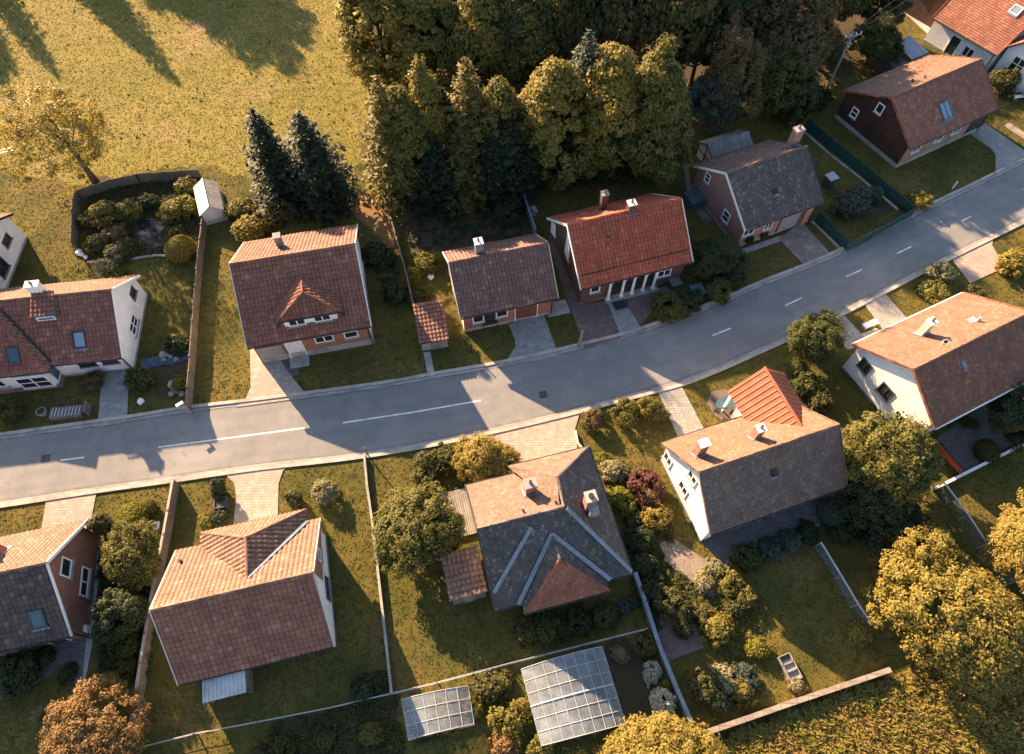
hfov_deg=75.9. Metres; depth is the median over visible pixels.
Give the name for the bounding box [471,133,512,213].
spruce tree
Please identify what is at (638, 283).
window
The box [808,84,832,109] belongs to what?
shrub
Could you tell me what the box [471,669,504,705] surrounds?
shrub
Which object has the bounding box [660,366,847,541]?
metal winged house
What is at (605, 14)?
broadleaf tree
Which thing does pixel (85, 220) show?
shrub
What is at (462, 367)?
kerb
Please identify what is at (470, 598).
door
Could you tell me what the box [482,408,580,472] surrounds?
driveway
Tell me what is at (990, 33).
corner house
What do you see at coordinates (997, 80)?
shrub
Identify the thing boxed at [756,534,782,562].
shrub
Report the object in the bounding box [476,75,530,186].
poplar tree
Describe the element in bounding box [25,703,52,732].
shrub
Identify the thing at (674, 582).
ground cover
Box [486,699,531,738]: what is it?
shrub
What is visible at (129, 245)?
shrub
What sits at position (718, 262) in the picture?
broadleaf tree
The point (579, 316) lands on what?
path
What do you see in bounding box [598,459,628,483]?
shrub
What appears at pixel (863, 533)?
ground cover
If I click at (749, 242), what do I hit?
flower pot
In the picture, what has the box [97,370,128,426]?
driveway
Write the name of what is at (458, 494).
wooden deck
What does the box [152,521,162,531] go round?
storage bin
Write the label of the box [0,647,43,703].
shrub
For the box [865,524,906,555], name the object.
shrub
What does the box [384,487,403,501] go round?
shrub
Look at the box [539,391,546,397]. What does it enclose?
drain cover
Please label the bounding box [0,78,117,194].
golden tree
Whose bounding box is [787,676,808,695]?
shrub
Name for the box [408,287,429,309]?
shrub
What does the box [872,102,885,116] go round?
window
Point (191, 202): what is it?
shrub
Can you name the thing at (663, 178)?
poplar tree
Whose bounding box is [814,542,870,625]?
clear fence
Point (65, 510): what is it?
driveway
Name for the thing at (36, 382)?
window
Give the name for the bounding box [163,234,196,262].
shrub
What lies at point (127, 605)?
broadleaf tree
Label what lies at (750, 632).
ground cover
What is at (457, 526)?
broadleaf tree
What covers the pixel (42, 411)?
flower pot
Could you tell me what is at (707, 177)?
window
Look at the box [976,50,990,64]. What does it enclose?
door
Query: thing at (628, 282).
window
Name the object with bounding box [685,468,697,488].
window
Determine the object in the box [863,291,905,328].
path
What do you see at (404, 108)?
slender tree
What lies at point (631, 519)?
shrub
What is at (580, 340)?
leaning post
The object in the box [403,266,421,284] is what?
shrub
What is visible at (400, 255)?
board fence
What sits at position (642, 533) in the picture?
shrub
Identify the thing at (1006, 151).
driveway
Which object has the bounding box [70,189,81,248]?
reed fence
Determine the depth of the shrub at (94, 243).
57.59 m
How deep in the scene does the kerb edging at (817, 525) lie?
45.33 m
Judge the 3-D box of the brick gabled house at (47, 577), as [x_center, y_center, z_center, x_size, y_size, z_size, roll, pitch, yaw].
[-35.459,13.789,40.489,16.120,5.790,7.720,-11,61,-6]
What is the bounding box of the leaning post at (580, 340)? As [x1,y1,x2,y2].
[577,330,583,347]
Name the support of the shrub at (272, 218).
on the ground at (498, 637)
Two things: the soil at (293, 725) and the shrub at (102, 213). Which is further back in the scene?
the shrub at (102, 213)
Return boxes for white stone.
[137,398,144,404]
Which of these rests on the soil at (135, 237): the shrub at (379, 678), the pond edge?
the pond edge
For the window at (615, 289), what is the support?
in the red roofed house at (618, 250)
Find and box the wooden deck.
[442,488,476,535]
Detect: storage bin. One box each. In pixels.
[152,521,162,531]
[684,188,706,210]
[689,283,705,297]
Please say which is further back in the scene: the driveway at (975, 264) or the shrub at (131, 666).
the driveway at (975, 264)
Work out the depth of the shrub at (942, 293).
54.76 m
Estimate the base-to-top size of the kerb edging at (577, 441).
0.300 m
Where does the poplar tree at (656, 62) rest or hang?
on the forest floor
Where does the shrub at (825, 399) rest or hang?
on the ground at (498, 637)
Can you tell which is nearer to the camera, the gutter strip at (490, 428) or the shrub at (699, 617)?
the shrub at (699, 617)
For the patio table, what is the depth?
49.78 m
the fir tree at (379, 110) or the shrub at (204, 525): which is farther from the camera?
the fir tree at (379, 110)
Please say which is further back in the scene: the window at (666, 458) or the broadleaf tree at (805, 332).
the broadleaf tree at (805, 332)
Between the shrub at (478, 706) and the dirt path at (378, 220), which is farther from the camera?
the dirt path at (378, 220)
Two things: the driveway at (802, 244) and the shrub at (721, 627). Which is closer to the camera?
the shrub at (721, 627)
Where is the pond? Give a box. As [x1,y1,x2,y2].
[137,217,163,246]
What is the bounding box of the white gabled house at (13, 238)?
[0,213,27,288]
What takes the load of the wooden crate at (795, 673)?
on the ground at (498, 637)
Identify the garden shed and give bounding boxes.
[193,178,227,224]
[697,129,752,161]
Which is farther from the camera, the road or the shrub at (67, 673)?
the road
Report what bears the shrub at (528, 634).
on the ground at (498, 637)
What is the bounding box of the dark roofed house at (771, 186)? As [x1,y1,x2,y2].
[690,124,825,245]
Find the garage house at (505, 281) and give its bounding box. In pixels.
[442,233,569,331]
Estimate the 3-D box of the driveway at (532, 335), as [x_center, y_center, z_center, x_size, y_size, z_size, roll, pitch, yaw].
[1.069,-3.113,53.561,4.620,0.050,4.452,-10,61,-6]
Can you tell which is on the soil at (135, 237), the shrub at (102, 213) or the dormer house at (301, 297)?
the shrub at (102, 213)
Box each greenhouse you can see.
[401,686,474,740]
[521,646,624,745]
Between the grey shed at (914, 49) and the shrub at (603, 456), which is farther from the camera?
the grey shed at (914, 49)
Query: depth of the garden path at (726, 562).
44.48 m
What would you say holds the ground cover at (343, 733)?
on the soil at (293, 725)
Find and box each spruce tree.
[242,107,308,211]
[277,110,367,231]
[381,127,436,211]
[408,136,465,223]
[429,85,454,145]
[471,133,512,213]
[486,115,546,213]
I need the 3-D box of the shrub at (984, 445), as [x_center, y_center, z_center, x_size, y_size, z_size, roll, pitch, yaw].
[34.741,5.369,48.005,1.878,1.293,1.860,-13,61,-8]
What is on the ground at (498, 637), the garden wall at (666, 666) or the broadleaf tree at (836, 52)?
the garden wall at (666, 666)
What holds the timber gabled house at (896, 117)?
on the ground at (498, 637)
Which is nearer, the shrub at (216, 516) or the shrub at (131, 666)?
the shrub at (131, 666)
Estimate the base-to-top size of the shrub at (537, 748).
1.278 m
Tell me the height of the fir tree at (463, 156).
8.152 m
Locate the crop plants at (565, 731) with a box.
[535,668,618,753]
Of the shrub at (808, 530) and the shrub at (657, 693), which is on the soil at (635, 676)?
the shrub at (657, 693)
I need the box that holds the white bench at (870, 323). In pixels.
[862,318,878,330]
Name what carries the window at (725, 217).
in the dark roofed house at (771, 186)
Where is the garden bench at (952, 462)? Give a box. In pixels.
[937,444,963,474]
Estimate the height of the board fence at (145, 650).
1.146 m
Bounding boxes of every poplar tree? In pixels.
[334,0,419,97]
[383,0,458,109]
[407,54,453,153]
[436,0,525,93]
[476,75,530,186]
[479,0,559,97]
[513,95,563,188]
[517,55,596,191]
[564,41,642,180]
[598,93,655,184]
[619,32,681,176]
[621,62,693,178]
[631,101,698,188]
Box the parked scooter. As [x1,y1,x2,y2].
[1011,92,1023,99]
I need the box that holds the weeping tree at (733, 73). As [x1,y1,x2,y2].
[699,9,771,126]
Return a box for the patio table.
[715,397,734,408]
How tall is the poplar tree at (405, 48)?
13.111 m
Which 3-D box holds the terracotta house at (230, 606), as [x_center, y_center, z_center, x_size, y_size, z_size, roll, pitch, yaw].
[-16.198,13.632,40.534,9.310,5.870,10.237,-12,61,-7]
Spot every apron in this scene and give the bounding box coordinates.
[281,359,299,375]
[906,14,929,32]
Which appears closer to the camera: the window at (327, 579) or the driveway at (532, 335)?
the window at (327, 579)
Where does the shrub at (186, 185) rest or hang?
on the soil at (135, 237)
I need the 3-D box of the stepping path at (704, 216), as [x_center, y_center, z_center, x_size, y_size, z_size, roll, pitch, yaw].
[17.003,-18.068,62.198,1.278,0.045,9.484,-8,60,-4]
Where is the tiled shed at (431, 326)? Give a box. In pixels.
[412,299,448,350]
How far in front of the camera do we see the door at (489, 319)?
53.29 m
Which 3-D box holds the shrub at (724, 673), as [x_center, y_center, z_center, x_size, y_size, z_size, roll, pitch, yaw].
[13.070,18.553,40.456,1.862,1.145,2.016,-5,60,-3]
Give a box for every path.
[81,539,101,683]
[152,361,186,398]
[338,190,399,256]
[424,351,434,378]
[549,242,595,347]
[608,303,642,337]
[656,381,702,435]
[660,539,717,599]
[684,155,711,223]
[721,559,743,579]
[742,235,781,252]
[832,311,864,349]
[849,328,879,349]
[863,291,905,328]
[1004,123,1023,138]
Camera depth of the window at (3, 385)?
50.20 m
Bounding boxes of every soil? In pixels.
[82,172,201,260]
[268,694,403,753]
[402,195,537,251]
[596,636,671,719]
[849,193,899,219]
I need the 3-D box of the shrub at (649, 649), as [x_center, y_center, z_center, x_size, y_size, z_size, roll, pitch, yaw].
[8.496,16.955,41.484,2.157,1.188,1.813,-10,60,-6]
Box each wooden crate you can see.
[776,652,793,666]
[781,660,797,673]
[785,668,802,682]
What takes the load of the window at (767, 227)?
in the dark roofed house at (771, 186)
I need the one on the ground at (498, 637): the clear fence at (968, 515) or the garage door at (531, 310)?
the clear fence at (968, 515)
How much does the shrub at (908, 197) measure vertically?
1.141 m
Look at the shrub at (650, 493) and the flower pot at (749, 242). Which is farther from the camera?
the flower pot at (749, 242)
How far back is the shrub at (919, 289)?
55.49 m
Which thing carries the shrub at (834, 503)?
on the ground at (498, 637)
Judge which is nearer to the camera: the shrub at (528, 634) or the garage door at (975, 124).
the shrub at (528, 634)
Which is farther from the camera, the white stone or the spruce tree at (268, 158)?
the spruce tree at (268, 158)
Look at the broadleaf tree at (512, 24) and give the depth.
59.98 m
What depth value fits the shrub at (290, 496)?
45.35 m
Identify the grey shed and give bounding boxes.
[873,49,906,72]
[893,35,928,62]
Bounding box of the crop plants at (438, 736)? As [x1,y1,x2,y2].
[407,705,464,745]
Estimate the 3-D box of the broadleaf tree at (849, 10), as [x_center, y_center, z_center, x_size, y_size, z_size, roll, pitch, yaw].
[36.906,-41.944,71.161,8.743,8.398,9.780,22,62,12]
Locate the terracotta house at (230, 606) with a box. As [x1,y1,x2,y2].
[149,508,337,702]
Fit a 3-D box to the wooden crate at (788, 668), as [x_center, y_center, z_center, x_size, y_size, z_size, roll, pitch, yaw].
[17.349,18.148,41.084,0.810,0.400,0.570,-18,62,-10]
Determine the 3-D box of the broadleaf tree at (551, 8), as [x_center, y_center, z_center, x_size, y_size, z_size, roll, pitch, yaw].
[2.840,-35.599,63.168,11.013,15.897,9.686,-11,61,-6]
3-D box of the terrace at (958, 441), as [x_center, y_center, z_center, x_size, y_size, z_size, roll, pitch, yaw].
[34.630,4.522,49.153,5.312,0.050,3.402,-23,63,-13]
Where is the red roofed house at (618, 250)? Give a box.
[546,189,693,303]
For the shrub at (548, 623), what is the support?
on the ground at (498, 637)
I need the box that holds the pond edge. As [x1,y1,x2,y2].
[135,216,165,248]
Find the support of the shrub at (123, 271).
on the ground at (498, 637)
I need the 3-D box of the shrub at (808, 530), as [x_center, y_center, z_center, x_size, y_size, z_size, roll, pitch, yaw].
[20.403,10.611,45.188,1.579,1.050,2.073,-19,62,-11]
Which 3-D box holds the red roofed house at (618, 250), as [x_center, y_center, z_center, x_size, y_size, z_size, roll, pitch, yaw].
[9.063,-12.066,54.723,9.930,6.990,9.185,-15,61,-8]
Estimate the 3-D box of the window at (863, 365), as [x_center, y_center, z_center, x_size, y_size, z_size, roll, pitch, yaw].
[26.683,-0.792,49.759,0.190,1.235,1.210,-23,63,-13]
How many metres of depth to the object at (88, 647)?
42.30 m
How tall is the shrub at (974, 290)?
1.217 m
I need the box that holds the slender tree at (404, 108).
[371,85,430,198]
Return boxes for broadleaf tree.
[37,672,150,753]
[86,587,149,646]
[99,514,162,592]
[370,481,461,580]
[405,499,467,565]
[410,0,473,89]
[449,430,522,481]
[470,0,542,69]
[494,0,557,95]
[518,0,596,49]
[549,0,652,63]
[595,0,695,51]
[597,709,728,753]
[629,0,725,69]
[652,0,755,88]
[683,0,769,52]
[686,67,746,132]
[686,233,751,279]
[738,49,813,116]
[740,0,803,40]
[752,0,838,90]
[772,0,844,47]
[786,306,849,363]
[816,29,845,71]
[831,0,881,24]
[835,469,915,547]
[841,408,945,517]
[845,11,904,64]
[852,0,913,30]
[861,546,1023,706]
[892,520,965,600]
[977,487,1023,593]
[985,380,1023,453]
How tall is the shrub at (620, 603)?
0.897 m
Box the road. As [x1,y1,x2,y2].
[0,163,1023,500]
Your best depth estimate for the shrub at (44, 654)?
41.16 m
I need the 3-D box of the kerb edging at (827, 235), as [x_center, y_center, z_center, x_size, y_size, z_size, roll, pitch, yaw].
[28.326,-12.669,59.038,0.214,0.120,3.974,-25,63,-14]
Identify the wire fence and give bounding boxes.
[138,694,389,747]
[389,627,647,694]
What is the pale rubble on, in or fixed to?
on the soil at (429, 225)
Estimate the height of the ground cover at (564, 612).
0.422 m
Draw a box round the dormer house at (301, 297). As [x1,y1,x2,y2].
[229,224,374,368]
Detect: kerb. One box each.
[0,157,1023,435]
[0,221,1023,507]
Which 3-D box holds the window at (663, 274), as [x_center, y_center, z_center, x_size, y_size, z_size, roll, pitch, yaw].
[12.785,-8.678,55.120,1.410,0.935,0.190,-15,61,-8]
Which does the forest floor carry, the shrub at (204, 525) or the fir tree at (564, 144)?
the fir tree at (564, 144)
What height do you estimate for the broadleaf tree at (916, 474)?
6.270 m
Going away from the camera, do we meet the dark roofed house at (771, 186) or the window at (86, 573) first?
the window at (86, 573)
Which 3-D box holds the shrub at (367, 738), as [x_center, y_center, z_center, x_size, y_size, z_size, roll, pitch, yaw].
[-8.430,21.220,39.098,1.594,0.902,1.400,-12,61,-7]
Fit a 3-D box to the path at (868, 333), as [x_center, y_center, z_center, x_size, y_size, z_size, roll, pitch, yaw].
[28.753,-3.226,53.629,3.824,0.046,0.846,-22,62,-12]
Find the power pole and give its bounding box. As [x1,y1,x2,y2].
[825,31,861,88]
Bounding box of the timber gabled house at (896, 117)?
[834,54,999,167]
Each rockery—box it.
[75,249,87,258]
[159,351,179,361]
[167,380,185,396]
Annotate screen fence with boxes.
[804,117,913,212]
[815,211,850,249]
[846,206,917,250]
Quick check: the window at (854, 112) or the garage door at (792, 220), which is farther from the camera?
the window at (854, 112)
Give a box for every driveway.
[42,488,96,527]
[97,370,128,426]
[221,461,292,524]
[237,347,307,406]
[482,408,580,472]
[503,315,558,366]
[581,301,620,344]
[778,225,828,265]
[949,233,1001,282]
[971,123,1023,174]
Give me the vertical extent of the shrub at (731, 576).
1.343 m
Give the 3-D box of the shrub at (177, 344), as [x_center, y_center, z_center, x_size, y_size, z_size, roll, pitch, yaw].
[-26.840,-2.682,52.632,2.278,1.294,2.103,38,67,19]
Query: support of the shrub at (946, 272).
on the ground at (498, 637)
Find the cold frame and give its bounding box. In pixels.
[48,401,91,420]
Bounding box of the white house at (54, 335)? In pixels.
[0,275,147,393]
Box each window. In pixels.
[0,256,11,279]
[0,379,10,388]
[1,232,13,249]
[12,375,57,390]
[35,316,55,320]
[49,367,59,378]
[59,556,74,580]
[77,362,99,368]
[79,566,91,598]
[101,360,120,365]
[128,313,139,338]
[129,285,137,301]
[287,318,307,328]
[313,313,332,323]
[314,335,335,344]
[318,547,323,563]
[324,575,331,602]
[343,331,359,340]
[359,255,364,274]
[472,315,485,325]
[495,311,508,319]
[589,285,600,294]
[610,281,621,295]
[623,279,631,291]
[634,276,643,288]
[643,273,653,286]
[656,269,671,279]
[661,450,672,469]
[676,479,688,499]
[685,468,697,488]
[702,171,711,185]
[719,208,730,225]
[741,227,754,238]
[761,222,773,232]
[848,106,859,120]
[855,357,872,376]
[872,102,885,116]
[873,381,894,402]
[888,409,905,420]
[909,146,921,155]
[931,135,944,145]
[949,127,961,136]
[959,45,975,56]
[1005,55,1023,72]
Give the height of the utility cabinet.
1.230 m
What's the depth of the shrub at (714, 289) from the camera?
54.72 m
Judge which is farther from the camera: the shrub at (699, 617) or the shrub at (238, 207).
the shrub at (238, 207)
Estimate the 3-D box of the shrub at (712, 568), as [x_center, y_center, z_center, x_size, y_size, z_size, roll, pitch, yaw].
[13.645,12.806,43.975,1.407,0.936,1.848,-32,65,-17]
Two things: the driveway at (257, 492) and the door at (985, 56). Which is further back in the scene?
the door at (985, 56)
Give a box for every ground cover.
[83,177,200,257]
[92,534,159,679]
[228,220,513,716]
[264,693,406,753]
[374,205,530,309]
[412,452,631,648]
[538,32,850,188]
[620,459,717,631]
[697,570,771,723]
[741,504,926,591]
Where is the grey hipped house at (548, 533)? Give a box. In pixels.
[464,445,633,615]
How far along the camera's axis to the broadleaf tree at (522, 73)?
61.82 m
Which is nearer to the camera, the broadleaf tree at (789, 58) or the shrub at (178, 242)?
the shrub at (178, 242)
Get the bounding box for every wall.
[363,453,392,693]
[522,194,536,233]
[633,572,692,723]
[705,667,891,735]
[931,444,1023,489]
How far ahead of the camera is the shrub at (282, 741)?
38.61 m
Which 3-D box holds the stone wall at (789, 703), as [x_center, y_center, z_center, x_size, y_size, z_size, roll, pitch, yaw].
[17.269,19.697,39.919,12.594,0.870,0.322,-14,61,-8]
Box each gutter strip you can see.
[0,161,1023,438]
[0,218,1023,503]
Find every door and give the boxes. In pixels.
[48,639,72,644]
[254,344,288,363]
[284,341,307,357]
[431,341,441,349]
[464,595,474,602]
[482,311,497,327]
[515,304,537,320]
[775,210,802,232]
[943,34,962,55]
[962,114,987,136]
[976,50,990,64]
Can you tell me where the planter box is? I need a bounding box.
[211,492,228,509]
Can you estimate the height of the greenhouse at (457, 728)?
1.788 m
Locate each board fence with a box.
[126,479,179,741]
[184,216,206,409]
[387,206,413,303]
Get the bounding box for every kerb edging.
[87,254,164,262]
[574,430,581,447]
[741,524,819,553]
[804,131,898,209]
[811,221,842,251]
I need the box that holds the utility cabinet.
[821,171,838,188]
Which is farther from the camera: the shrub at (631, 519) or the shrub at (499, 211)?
the shrub at (499, 211)
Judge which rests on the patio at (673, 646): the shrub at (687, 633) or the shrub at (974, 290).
the shrub at (687, 633)
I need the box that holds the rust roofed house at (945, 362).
[841,292,1023,432]
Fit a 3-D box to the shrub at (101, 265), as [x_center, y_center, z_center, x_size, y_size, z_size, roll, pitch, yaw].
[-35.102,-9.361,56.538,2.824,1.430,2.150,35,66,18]
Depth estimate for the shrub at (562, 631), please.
41.66 m
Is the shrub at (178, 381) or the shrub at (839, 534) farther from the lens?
the shrub at (178, 381)
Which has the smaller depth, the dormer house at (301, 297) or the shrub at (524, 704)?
the shrub at (524, 704)
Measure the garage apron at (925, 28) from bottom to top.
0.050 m
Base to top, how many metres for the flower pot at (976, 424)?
0.955 m
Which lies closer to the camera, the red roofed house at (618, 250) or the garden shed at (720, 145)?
the red roofed house at (618, 250)
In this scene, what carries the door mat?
on the path at (625, 320)
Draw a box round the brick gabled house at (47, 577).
[0,519,98,655]
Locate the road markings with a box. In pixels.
[60,189,1023,460]
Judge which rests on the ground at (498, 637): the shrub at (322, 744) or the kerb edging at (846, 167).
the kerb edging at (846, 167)
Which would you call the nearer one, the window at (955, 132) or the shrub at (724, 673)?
the shrub at (724, 673)
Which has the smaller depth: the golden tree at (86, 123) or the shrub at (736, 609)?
the shrub at (736, 609)
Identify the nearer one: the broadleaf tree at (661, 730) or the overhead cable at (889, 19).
the broadleaf tree at (661, 730)
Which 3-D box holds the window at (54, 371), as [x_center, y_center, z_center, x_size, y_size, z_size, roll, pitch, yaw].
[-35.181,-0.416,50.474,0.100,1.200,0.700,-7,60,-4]
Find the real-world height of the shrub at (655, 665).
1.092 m
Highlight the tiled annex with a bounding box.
[441,545,486,604]
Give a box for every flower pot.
[35,407,47,416]
[745,236,754,245]
[759,231,768,239]
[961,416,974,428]
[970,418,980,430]
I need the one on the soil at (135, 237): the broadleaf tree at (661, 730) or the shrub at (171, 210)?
the shrub at (171, 210)
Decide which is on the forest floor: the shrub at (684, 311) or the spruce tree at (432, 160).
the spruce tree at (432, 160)
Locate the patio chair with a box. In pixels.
[712,407,720,415]
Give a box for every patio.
[627,286,677,323]
[658,601,703,660]
[707,389,736,420]
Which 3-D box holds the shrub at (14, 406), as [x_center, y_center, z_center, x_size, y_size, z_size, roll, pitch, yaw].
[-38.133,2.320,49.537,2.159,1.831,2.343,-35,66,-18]
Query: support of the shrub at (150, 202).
on the soil at (135, 237)
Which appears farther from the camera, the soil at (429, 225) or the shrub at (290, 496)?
the soil at (429, 225)
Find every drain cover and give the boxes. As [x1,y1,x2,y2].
[41,454,50,462]
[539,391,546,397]
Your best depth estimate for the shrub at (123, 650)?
41.02 m
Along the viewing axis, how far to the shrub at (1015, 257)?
56.26 m
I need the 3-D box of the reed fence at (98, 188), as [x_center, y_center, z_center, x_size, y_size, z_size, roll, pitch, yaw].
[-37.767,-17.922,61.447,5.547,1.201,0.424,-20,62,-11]
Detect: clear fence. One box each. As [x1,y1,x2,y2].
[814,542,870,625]
[938,482,1014,585]
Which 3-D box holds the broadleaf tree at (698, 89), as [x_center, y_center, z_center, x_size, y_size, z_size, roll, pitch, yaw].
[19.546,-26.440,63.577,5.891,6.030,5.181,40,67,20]
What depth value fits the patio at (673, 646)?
41.98 m
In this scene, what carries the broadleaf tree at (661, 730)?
on the rough meadow at (784, 712)
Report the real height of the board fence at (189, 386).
1.265 m
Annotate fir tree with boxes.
[359,75,422,217]
[429,124,498,222]
[435,56,500,203]
[541,99,592,194]
[560,28,606,185]
[575,103,620,188]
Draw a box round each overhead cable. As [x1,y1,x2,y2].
[740,34,845,86]
[857,3,922,31]
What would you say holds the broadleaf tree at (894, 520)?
on the ground at (498, 637)
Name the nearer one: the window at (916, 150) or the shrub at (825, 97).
the window at (916, 150)
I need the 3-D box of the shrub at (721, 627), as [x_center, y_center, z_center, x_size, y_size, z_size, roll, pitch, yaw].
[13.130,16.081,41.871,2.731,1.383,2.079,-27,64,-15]
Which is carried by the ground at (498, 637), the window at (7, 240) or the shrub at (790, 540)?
the shrub at (790, 540)
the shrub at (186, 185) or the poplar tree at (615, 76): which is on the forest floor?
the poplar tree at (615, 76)
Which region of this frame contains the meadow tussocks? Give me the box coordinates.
[5,1,355,181]
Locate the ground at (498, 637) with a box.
[0,15,1023,753]
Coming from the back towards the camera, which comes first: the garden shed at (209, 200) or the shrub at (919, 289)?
the garden shed at (209, 200)
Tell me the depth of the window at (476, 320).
53.02 m
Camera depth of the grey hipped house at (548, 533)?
40.54 m
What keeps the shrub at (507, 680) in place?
on the ground at (498, 637)
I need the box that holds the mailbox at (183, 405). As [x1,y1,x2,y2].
[175,401,190,412]
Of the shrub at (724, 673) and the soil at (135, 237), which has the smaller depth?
the shrub at (724, 673)
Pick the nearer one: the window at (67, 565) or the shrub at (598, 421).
the window at (67, 565)
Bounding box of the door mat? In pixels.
[612,299,627,310]
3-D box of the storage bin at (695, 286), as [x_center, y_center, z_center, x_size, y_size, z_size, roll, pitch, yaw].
[15.600,-7.234,55.519,1.080,0.780,1.135,-15,61,-8]
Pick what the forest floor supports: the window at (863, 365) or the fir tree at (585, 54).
the fir tree at (585, 54)
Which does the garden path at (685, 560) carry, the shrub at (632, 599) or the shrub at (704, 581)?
the shrub at (704, 581)
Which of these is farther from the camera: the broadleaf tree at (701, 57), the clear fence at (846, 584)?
the broadleaf tree at (701, 57)
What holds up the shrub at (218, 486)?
on the ground at (498, 637)
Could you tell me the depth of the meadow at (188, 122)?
70.55 m
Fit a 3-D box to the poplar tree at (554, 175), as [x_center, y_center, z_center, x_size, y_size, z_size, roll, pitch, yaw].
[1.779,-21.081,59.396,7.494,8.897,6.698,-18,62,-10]
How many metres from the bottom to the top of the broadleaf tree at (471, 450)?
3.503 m
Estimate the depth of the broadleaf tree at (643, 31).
61.24 m
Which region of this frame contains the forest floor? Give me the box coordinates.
[373,2,889,186]
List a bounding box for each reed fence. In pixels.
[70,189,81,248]
[76,174,139,198]
[135,169,201,182]
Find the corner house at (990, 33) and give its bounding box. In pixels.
[904,0,1023,94]
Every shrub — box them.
[0,397,23,423]
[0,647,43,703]
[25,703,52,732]
[34,645,57,666]
[57,661,78,686]
[75,211,95,228]
[78,369,105,392]
[81,233,113,255]
[86,510,118,537]
[87,200,115,229]
[89,258,118,278]
[101,221,129,244]
[101,264,129,278]
[103,240,122,262]
[104,574,145,597]
[107,631,141,661]
[108,614,144,644]
[112,655,138,684]
[114,198,142,224]
[114,502,149,534]
[115,237,138,261]
[123,366,157,394]
[137,192,160,209]
[138,498,156,514]
[156,198,190,224]
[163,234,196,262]
[163,333,189,356]
[168,224,187,237]
[171,374,186,392]
[173,176,197,195]
[174,193,199,220]
[197,513,215,530]
[207,508,229,528]
[209,478,226,497]
[222,197,258,219]
[229,214,265,243]
[248,204,285,236]
[250,741,267,753]
[266,195,301,222]
[267,732,297,753]
[283,489,303,510]
[311,477,339,504]
[311,722,336,753]
[347,671,375,705]
[357,720,384,746]
[360,240,397,269]
[364,670,388,693]
[378,279,408,303]
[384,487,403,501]
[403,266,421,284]
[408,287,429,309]
[409,469,441,497]
[411,450,441,476]
[415,252,439,275]
[431,442,457,476]
[464,694,484,719]
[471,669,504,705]
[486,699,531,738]
[486,728,522,753]
[491,196,520,227]
[497,669,514,698]
[511,614,538,646]
[514,697,533,719]
[523,732,559,753]
[533,609,561,647]
[552,615,576,644]
[566,607,593,637]
[580,407,606,431]
[592,601,618,631]
[594,451,610,464]
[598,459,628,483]
[606,395,638,427]
[606,485,635,515]
[609,645,630,664]
[616,599,631,616]
[622,506,644,528]
[623,525,655,552]
[625,594,641,610]
[627,467,667,505]
[629,629,661,662]
[631,547,659,579]
[635,488,666,512]
[637,395,670,421]
[637,572,666,605]
[640,500,674,533]
[642,660,662,688]
[648,686,676,713]
[650,291,684,323]
[653,586,692,626]
[658,677,671,689]
[666,297,690,321]
[673,616,693,640]
[678,288,705,316]
[685,666,726,711]
[690,599,715,630]
[693,568,715,595]
[699,612,736,649]
[702,557,725,581]
[704,274,731,304]
[707,662,736,695]
[708,692,733,714]
[714,563,742,597]
[719,266,747,291]
[721,597,746,618]
[729,675,757,710]
[730,540,766,573]
[731,578,758,608]
[731,661,760,690]
[743,637,772,661]
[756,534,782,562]
[776,527,804,555]
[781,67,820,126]
[785,356,810,382]
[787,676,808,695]
[789,370,825,398]
[794,518,821,545]
[807,387,835,413]
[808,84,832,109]
[816,495,850,527]
[826,522,856,545]
[828,183,871,222]
[845,505,870,528]
[847,619,874,646]
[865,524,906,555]
[865,550,883,567]
[866,185,884,205]
[870,565,883,582]
[896,192,916,211]
[902,500,922,527]
[906,189,933,210]
[913,281,937,296]
[914,516,938,544]
[921,278,951,304]
[922,259,959,286]
[967,284,989,297]
[973,438,1000,463]
[989,67,1021,98]
[994,247,1023,280]
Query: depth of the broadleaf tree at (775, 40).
63.06 m
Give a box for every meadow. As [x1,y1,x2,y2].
[0,0,369,185]
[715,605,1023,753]
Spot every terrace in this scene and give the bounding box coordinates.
[0,638,85,699]
[701,493,834,562]
[937,406,1013,470]
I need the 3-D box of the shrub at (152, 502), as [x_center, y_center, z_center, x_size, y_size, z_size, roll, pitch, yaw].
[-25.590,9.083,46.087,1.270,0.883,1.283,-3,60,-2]
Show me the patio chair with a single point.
(717, 410)
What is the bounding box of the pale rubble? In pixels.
[529,205,537,215]

